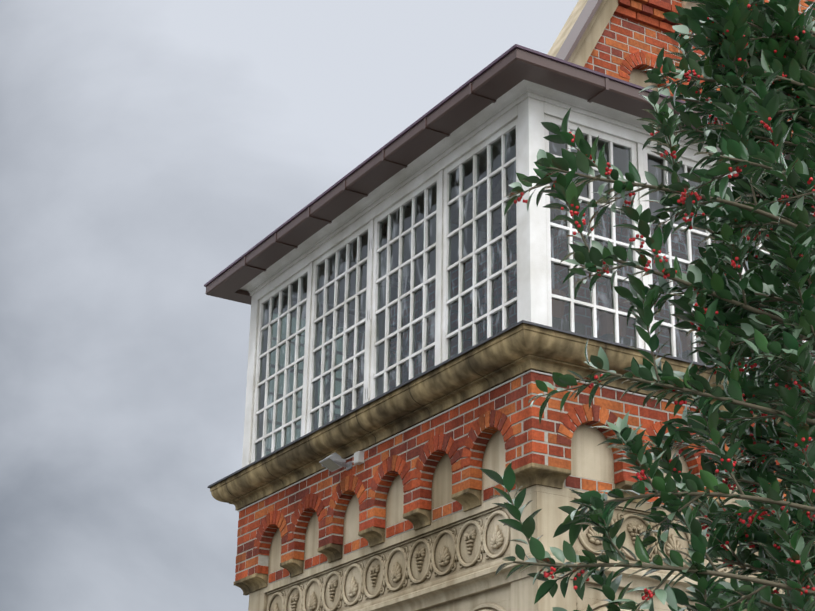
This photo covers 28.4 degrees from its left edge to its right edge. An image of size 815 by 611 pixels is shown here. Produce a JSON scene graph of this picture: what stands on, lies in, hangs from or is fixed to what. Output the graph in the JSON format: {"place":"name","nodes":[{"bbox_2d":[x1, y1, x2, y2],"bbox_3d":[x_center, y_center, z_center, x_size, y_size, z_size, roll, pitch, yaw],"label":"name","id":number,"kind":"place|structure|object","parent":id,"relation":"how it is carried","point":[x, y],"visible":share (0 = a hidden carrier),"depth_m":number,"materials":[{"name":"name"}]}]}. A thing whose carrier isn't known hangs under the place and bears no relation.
{"place":"outdoors","nodes":[
{"label":"outdoors","id":0,"kind":"place"},
{"bbox_2d":[0,0,578,610],"label":"sky","id":1,"kind":"structure","parent":0,"point":[147,146],"materials":[{"name":"grey"}]},
{"bbox_2d":[480,0,814,610],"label":"holly","id":2,"kind":"object","parent":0,"point":[767,99],"depth_m":3.80,"materials":[{"name":"green plant"}]},
{"bbox_2d":[514,4,814,610],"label":"red berries","id":3,"kind":"object","parent":2,"relation":"attached to","point":[682,199],"visible":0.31,"depth_m":3.80,"materials":[{"name":"red plant"}]},
{"bbox_2d":[547,0,814,133],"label":"gable","id":4,"kind":"structure","parent":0,"point":[628,64],"depth_m":14.00,"materials":[{"name":"brick"}]},
{"bbox_2d":[556,0,601,60],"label":"gable coping","id":5,"kind":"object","parent":4,"relation":"attached to","point":[576,32],"visible":0.44,"depth_m":13.63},
{"bbox_2d":[614,0,681,35],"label":"brick corbelling","id":6,"kind":"object","parent":4,"relation":"attached to","point":[648,12],"visible":0.6,"depth_m":14.18,"materials":[{"name":"brick"}]},
{"bbox_2d":[586,0,814,132],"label":"gable mortar","id":7,"kind":"object","parent":4,"relation":"in","point":[617,65],"visible":0.02,"depth_m":14.03,"materials":[{"name":"beige concrete"}]},
{"bbox_2d":[681,1,704,22],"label":"gable cornice","id":8,"kind":"structure","parent":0,"point":[688,5],"depth_m":14.49,"materials":[{"name":"beige stone"}]},
{"label":"ground","id":9,"kind":"structure","parent":0,"visible":0},
{"bbox_2d":[248,424,814,610],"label":"stone wall","id":10,"kind":"structure","parent":9,"relation":"on","point":[590,459],"depth_m":11.00,"materials":[{"name":"beige stone"}]},
{"bbox_2d":[210,323,789,510],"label":"cornice","id":11,"kind":"structure","parent":10,"relation":"on","point":[515,351],"depth_m":11.40,"materials":[{"name":"stone"}]},
{"bbox_2d":[207,320,748,487],"bbox_3d":[2.284,1.527,13.952,6.539,0.020,4.938,13,-25,-28],"label":"cornice flashing","id":12,"kind":"object","parent":11,"relation":"on","point":[475,346],"visible":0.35,"depth_m":11.12,"materials":[{"name":"grey metal"}]},
{"bbox_2d":[242,92,814,467],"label":"window frame","id":13,"kind":"object","parent":11,"relation":"on","point":[525,115],"visible":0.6,"depth_m":12.05,"materials":[{"name":"white wood"}]},
{"bbox_2d":[204,44,685,286],"bbox_3d":[2.167,-0.522,14.667,6.417,0.430,5.176,13,-25,-28],"label":"gutter","id":14,"kind":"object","parent":13,"relation":"on","point":[455,92],"depth_m":11.80,"materials":[{"name":"brown metal"}]},
{"bbox_2d":[240,80,720,292],"bbox_3d":[2.254,-0.238,14.613,6.204,0.064,4.750,13,-25,-28],"label":"eave cove","id":15,"kind":"object","parent":13,"relation":"on","point":[503,101],"visible":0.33,"depth_m":12.22,"materials":[{"name":"white paint"}]},
{"bbox_2d":[205,48,791,304],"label":"roof eaves","id":16,"kind":"object","parent":13,"relation":"on","point":[504,75],"visible":0.79,"depth_m":12.01,"materials":[{"name":"brown wood"}]},
{"bbox_2d":[255,127,813,460],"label":"window glass","id":17,"kind":"object","parent":13,"relation":"in","point":[583,321],"visible":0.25,"depth_m":11.94,"materials":[{"name":"glass"}]},
{"bbox_2d":[233,463,774,595],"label":"corbels","id":18,"kind":"object","parent":10,"relation":"on","point":[526,476],"visible":0.69,"depth_m":11.52,"materials":[{"name":"stone"}]},
{"bbox_2d":[235,372,804,582],"bbox_3d":[2.366,2.101,13.782,6.324,0.707,4.504,13,-25,-28],"label":"brick band","id":19,"kind":"object","parent":10,"relation":"on","point":[350,481],"visible":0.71,"depth_m":11.43,"materials":[{"name":"brick"}]},
{"bbox_2d":[319,452,351,471],"bbox_3d":[-0.549,1.220,12.528,0.228,0.123,0.218,13,-25,-28],"label":"floodlight","id":20,"kind":"object","parent":19,"relation":"attached to","point":[335,461],"visible":0.98,"depth_m":12.48,"materials":[{"name":"silver metal"}]},
{"bbox_2d":[354,451,363,464],"bbox_3d":[-0.375,1.176,12.419,0.050,0.090,0.080,13,-25,-28],"label":"junction box","id":21,"kind":"object","parent":19,"relation":"attached to","point":[358,457],"visible":1,"depth_m":12.39,"materials":[{"name":"grey plastic"}]},
{"bbox_2d":[238,370,750,511],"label":"molding","id":22,"kind":"structure","parent":19,"relation":"attached to","point":[498,386],"depth_m":11.39,"materials":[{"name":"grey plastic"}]},
{"bbox_2d":[235,370,811,583],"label":"mortar joints","id":23,"kind":"object","parent":10,"relation":"on","point":[263,560],"visible":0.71,"depth_m":11.20,"materials":[{"name":"beige concrete"}]},
{"bbox_2d":[267,499,814,610],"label":"carved frieze","id":24,"kind":"object","parent":10,"relation":"on","point":[497,540],"visible":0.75,"depth_m":11.53,"materials":[{"name":"stone"}]},
{"bbox_2d":[470,599,644,610],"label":"arch molding","id":25,"kind":"structure","parent":10,"relation":"on","point":[496,607],"depth_m":10.56,"materials":[{"name":"beige stone"}]},
{"bbox_2d":[356,554,784,610],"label":"string course","id":26,"kind":"object","parent":10,"relation":"on","point":[475,583],"visible":0.35,"depth_m":10.78,"materials":[{"name":"stone"}]}
]}

